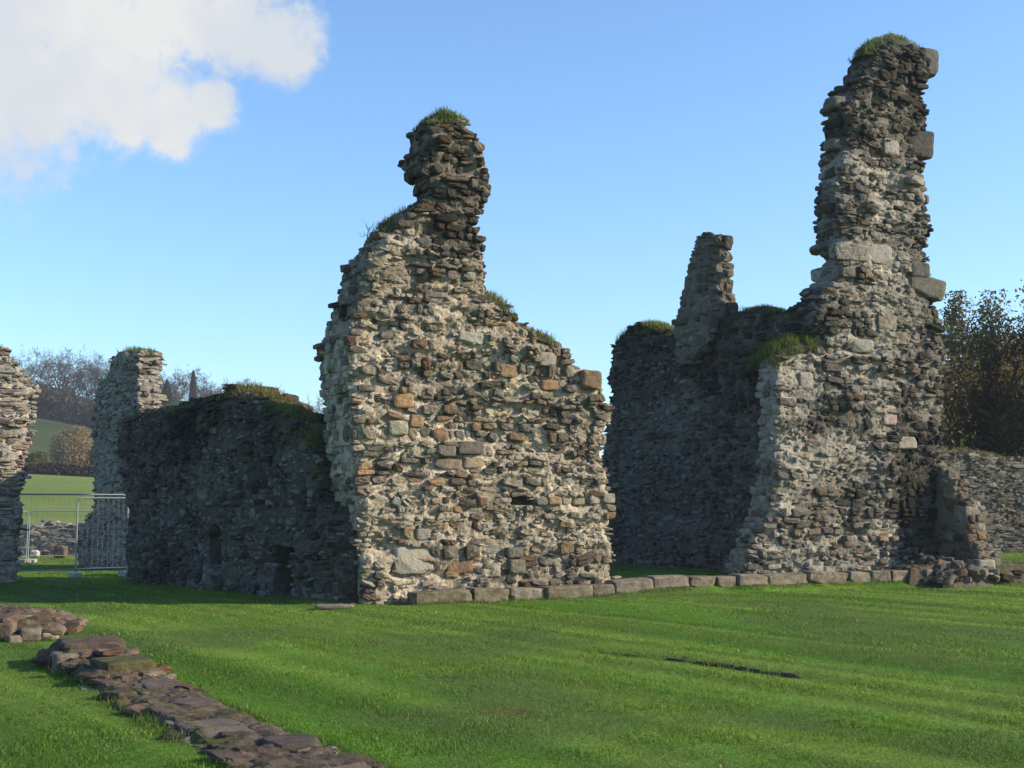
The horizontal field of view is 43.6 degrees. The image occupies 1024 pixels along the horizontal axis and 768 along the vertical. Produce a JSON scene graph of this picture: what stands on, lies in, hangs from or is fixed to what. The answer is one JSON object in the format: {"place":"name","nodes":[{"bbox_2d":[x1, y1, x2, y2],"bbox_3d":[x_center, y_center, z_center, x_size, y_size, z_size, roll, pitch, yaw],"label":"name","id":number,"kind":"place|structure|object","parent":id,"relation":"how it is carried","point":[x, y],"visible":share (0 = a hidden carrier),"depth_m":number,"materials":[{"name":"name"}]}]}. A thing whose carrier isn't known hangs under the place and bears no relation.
{"place":"outdoors","nodes":[
{"label":"outdoors","id":0,"kind":"place"},
{"bbox_2d":[30,550,39,556],"bbox_3d":[-15.896,5.656,42.657,0.280,0.240,0.280,0,-5,0],"label":"stone block","id":1,"kind":"object","parent":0,"point":[36,552],"depth_m":42.53,"materials":[{"name":"white stone"}]},
{"bbox_2d":[0,416,1023,767],"bbox_3d":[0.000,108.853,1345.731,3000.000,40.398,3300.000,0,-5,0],"label":"ground","id":2,"kind":"structure","parent":0,"point":[46,428],"depth_m":12.02,"materials":[{"name":"green plant"}]},
{"bbox_2d":[0,345,40,582],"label":"ruined wall","id":3,"kind":"structure","parent":2,"relation":"on","point":[19,390],"depth_m":26.51,"materials":[{"name":"grey stone"}]},
{"bbox_2d":[17,511,36,562],"bbox_3d":[-14.543,4.391,36.448,0.620,1.548,3.625,0,-5,3],"label":"fence panel","id":4,"kind":"object","parent":2,"relation":"on","point":[32,560],"visible":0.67,"depth_m":38.03,"materials":[{"name":"metal"}]},
{"bbox_2d":[13,343,49,383],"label":"bare tree","id":5,"kind":"object","parent":2,"relation":"on","point":[32,371],"visible":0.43,"depth_m":249.25,"materials":[{"name":"grey plant"}]},
{"bbox_2d":[24,450,49,462],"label":"bush","id":6,"kind":"object","parent":2,"relation":"on","point":[39,456],"visible":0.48,"depth_m":139.09,"materials":[{"name":"green plant"}]},
{"bbox_2d":[0,604,87,642],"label":"wall","id":7,"kind":"structure","parent":2,"relation":"on","point":[29,623],"depth_m":15.55,"materials":[{"name":"stone"}]},
{"bbox_2d":[17,520,77,555],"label":"field wall","id":8,"kind":"structure","parent":2,"relation":"on","point":[65,531],"depth_m":43.67,"materials":[{"name":"grey stone"}]},
{"bbox_2d":[31,351,73,405],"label":"bare tree","id":9,"kind":"object","parent":2,"relation":"on","point":[47,379],"visible":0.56,"depth_m":256.43,"materials":[{"name":"brown plant"}]},
{"bbox_2d":[31,347,80,405],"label":"bare tree","id":10,"kind":"object","parent":2,"relation":"on","point":[59,367],"visible":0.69,"depth_m":263.36,"materials":[{"name":"grey plant"}]},
{"bbox_2d":[24,511,92,562],"bbox_3d":[-12.921,4.607,38.738,3.414,1.548,0.620,2,-6,-18],"label":"fence panel","id":11,"kind":"object","parent":2,"relation":"on","point":[27,560],"visible":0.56,"depth_m":38.37,"materials":[{"name":"metal"}]},
{"bbox_2d":[24,461,93,476],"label":"hedge","id":12,"kind":"object","parent":2,"relation":"on","point":[63,468],"visible":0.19,"depth_m":130.90,"materials":[{"name":"brown plant"}]},
{"bbox_2d":[53,545,67,557],"bbox_3d":[-14.865,5.518,42.168,0.400,0.420,0.400,0,-5,0],"label":"stone stump","id":13,"kind":"object","parent":2,"relation":"on","point":[60,549],"visible":0.92,"depth_m":41.99,"materials":[{"name":"brown stone"}]},
{"bbox_2d":[47,425,93,463],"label":"bush","id":14,"kind":"object","parent":2,"relation":"on","point":[78,454],"visible":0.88,"depth_m":148.96,"materials":[{"name":"brown plant"}]},
{"bbox_2d":[18,493,128,576],"bbox_3d":[-10.328,3.378,28.408,3.804,1.888,0.620,4,-7,-34],"label":"fence panel","id":15,"kind":"object","parent":2,"relation":"on","point":[122,573],"visible":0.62,"depth_m":28.81,"materials":[{"name":"metal"}]},
{"bbox_2d":[53,345,104,397],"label":"bare tree","id":16,"kind":"object","parent":2,"relation":"on","point":[81,374],"visible":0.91,"depth_m":249.72,"materials":[{"name":"brown plant"}]},
{"bbox_2d":[68,353,106,420],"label":"bare tree","id":17,"kind":"object","parent":2,"relation":"on","point":[96,376],"visible":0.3,"depth_m":259.35,"materials":[{"name":"brown plant"}]},
{"bbox_2d":[89,451,94,464],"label":"bush","id":18,"kind":"object","parent":2,"relation":"on","point":[92,459],"visible":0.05,"depth_m":148.90,"materials":[{"name":"green plant"}]},
{"bbox_2d":[81,353,109,386],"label":"bare tree","id":19,"kind":"object","parent":2,"relation":"on","point":[100,368],"visible":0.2,"depth_m":262.94,"materials":[{"name":"grey plant"}]},
{"bbox_2d":[77,348,117,400],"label":"bare tree","id":20,"kind":"object","parent":2,"relation":"on","point":[99,379],"visible":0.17,"depth_m":251.95,"materials":[{"name":"brown plant"}]},
{"bbox_2d":[31,380,166,425],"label":"woodland","id":21,"kind":"object","parent":2,"relation":"on","point":[68,408],"visible":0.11,"depth_m":239.25,"materials":[{"name":"brown plant"}]},
{"bbox_2d":[68,497,129,577],"bbox_3d":[-8.591,3.624,30.469,3.676,1.848,0.620,3,-6,-32],"label":"fence panel","id":22,"kind":"object","parent":2,"relation":"on","point":[75,574],"visible":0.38,"depth_m":29.60,"materials":[{"name":"metal"}]},
{"bbox_2d":[75,345,167,569],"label":"ruined wall","id":23,"kind":"structure","parent":2,"relation":"on","point":[130,383],"depth_m":35.19,"materials":[{"name":"grey stone"}]},
{"bbox_2d":[160,379,174,405],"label":"conifer","id":24,"kind":"object","parent":2,"relation":"on","point":[166,391],"visible":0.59,"depth_m":246.46,"materials":[{"name":"green plant"}]},
{"bbox_2d":[158,371,177,404],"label":"bare tree","id":25,"kind":"object","parent":2,"relation":"on","point":[163,384],"visible":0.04,"depth_m":255.28,"materials":[{"name":"grey plant"}]},
{"bbox_2d":[160,367,207,404],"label":"bare tree","id":26,"kind":"object","parent":2,"relation":"on","point":[180,382],"visible":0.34,"depth_m":260.73,"materials":[{"name":"brown plant"}]},
{"bbox_2d":[159,370,216,404],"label":"bare tree","id":27,"kind":"object","parent":2,"relation":"on","point":[176,396],"visible":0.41,"depth_m":252.25,"materials":[{"name":"brown plant"}]},
{"bbox_2d":[188,370,197,399],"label":"conifer","id":28,"kind":"object","parent":2,"relation":"on","point":[193,385],"visible":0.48,"depth_m":252.70,"materials":[{"name":"green plant"}]},
{"bbox_2d":[178,364,226,403],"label":"bare tree","id":29,"kind":"object","parent":2,"relation":"on","point":[203,387],"visible":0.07,"depth_m":258.76,"materials":[{"name":"brown plant"}]},
{"bbox_2d":[31,635,385,767],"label":"wall","id":30,"kind":"structure","parent":2,"relation":"on","point":[111,666],"depth_m":9.65,"materials":[{"name":"stone"}]},
{"bbox_2d":[187,370,249,393],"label":"bare tree","id":31,"kind":"object","parent":2,"relation":"on","point":[217,386],"visible":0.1,"depth_m":265.88,"materials":[{"name":"brown plant"}]},
{"bbox_2d":[115,379,362,603],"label":"ruined wall","id":32,"kind":"structure","parent":2,"relation":"on","point":[228,488],"depth_m":23.75,"materials":[{"name":"grey stone"}]},
{"bbox_2d":[303,395,324,413],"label":"bare tree","id":33,"kind":"object","parent":2,"relation":"on","point":[316,409],"visible":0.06,"depth_m":262.91,"materials":[{"name":"grey plant"}]},
{"bbox_2d":[315,604,353,608],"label":"flat slab","id":34,"kind":"structure","parent":2,"relation":"on","point":[331,606],"depth_m":19.80,"materials":[{"name":"stone"}]},
{"bbox_2d":[313,106,620,604],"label":"ruined wall","id":35,"kind":"structure","parent":2,"relation":"on","point":[467,418],"depth_m":21.84,"materials":[{"name":"grey stone"}]},
{"bbox_2d":[358,219,377,242],"bbox_3d":[-2.471,-2.603,21.835,0.265,0.463,0.375,4,-7,-38],"label":"dry weed","id":36,"kind":"object","parent":35,"relation":"on","point":[368,231],"visible":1,"depth_m":21.79,"materials":[{"name":"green plant"}]},
{"bbox_2d":[407,570,908,604],"bbox_3d":[3.053,3.624,23.030,10.440,0.402,0.489,3,-6,-25],"label":"footing","id":37,"kind":"object","parent":2,"relation":"on","point":[606,587],"visible":0.87,"depth_m":22.55,"materials":[{"name":"stone"}]},
{"bbox_2d":[601,652,800,677],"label":"buried kerb","id":38,"kind":"structure","parent":2,"relation":"on","point":[786,674],"depth_m":12.29,"materials":[{"name":"stone"}]},
{"bbox_2d":[601,232,813,569],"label":"ruined wall","id":39,"kind":"structure","parent":2,"relation":"on","point":[681,445],"depth_m":28.60,"materials":[{"name":"grey stone"}]},
{"bbox_2d":[722,31,950,574],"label":"ruined wall","id":40,"kind":"structure","parent":2,"relation":"on","point":[852,429],"depth_m":26.45,"materials":[{"name":"grey stone"}]},
{"bbox_2d":[907,552,999,588],"bbox_3d":[8.707,4.071,25.506,2.000,1.378,1.800,3,-6,-28],"label":"rubble heap","id":41,"kind":"object","parent":2,"relation":"on","point":[956,574],"visible":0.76,"depth_m":24.99,"materials":[{"name":"grey stone"}]},
{"bbox_2d":[891,559,1023,585],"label":"rubble","id":42,"kind":"object","parent":2,"relation":"on","point":[1008,571],"visible":0.52,"depth_m":25.69,"materials":[{"name":"stone"}]},
{"bbox_2d":[933,460,1002,582],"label":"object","id":43,"kind":"structure","parent":2,"relation":"on","point":[960,532],"depth_m":26.45,"materials":[{"name":"grey stone"}]},
{"bbox_2d":[929,261,1023,456],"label":"autumn tree","id":44,"kind":"object","parent":2,"relation":"on","point":[983,387],"visible":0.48,"depth_m":43.93,"materials":[{"name":"brown plant"}]},
{"bbox_2d":[939,444,1023,552],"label":"ruined wall","id":45,"kind":"structure","parent":2,"relation":"on","point":[996,482],"depth_m":38.01,"materials":[{"name":"grey stone"}]},
{"bbox_2d":[0,0,1023,457],"label":"sky","id":46,"kind":"structure","parent":0,"point":[193,182],"materials":[{"name":"blue"}]}
]}

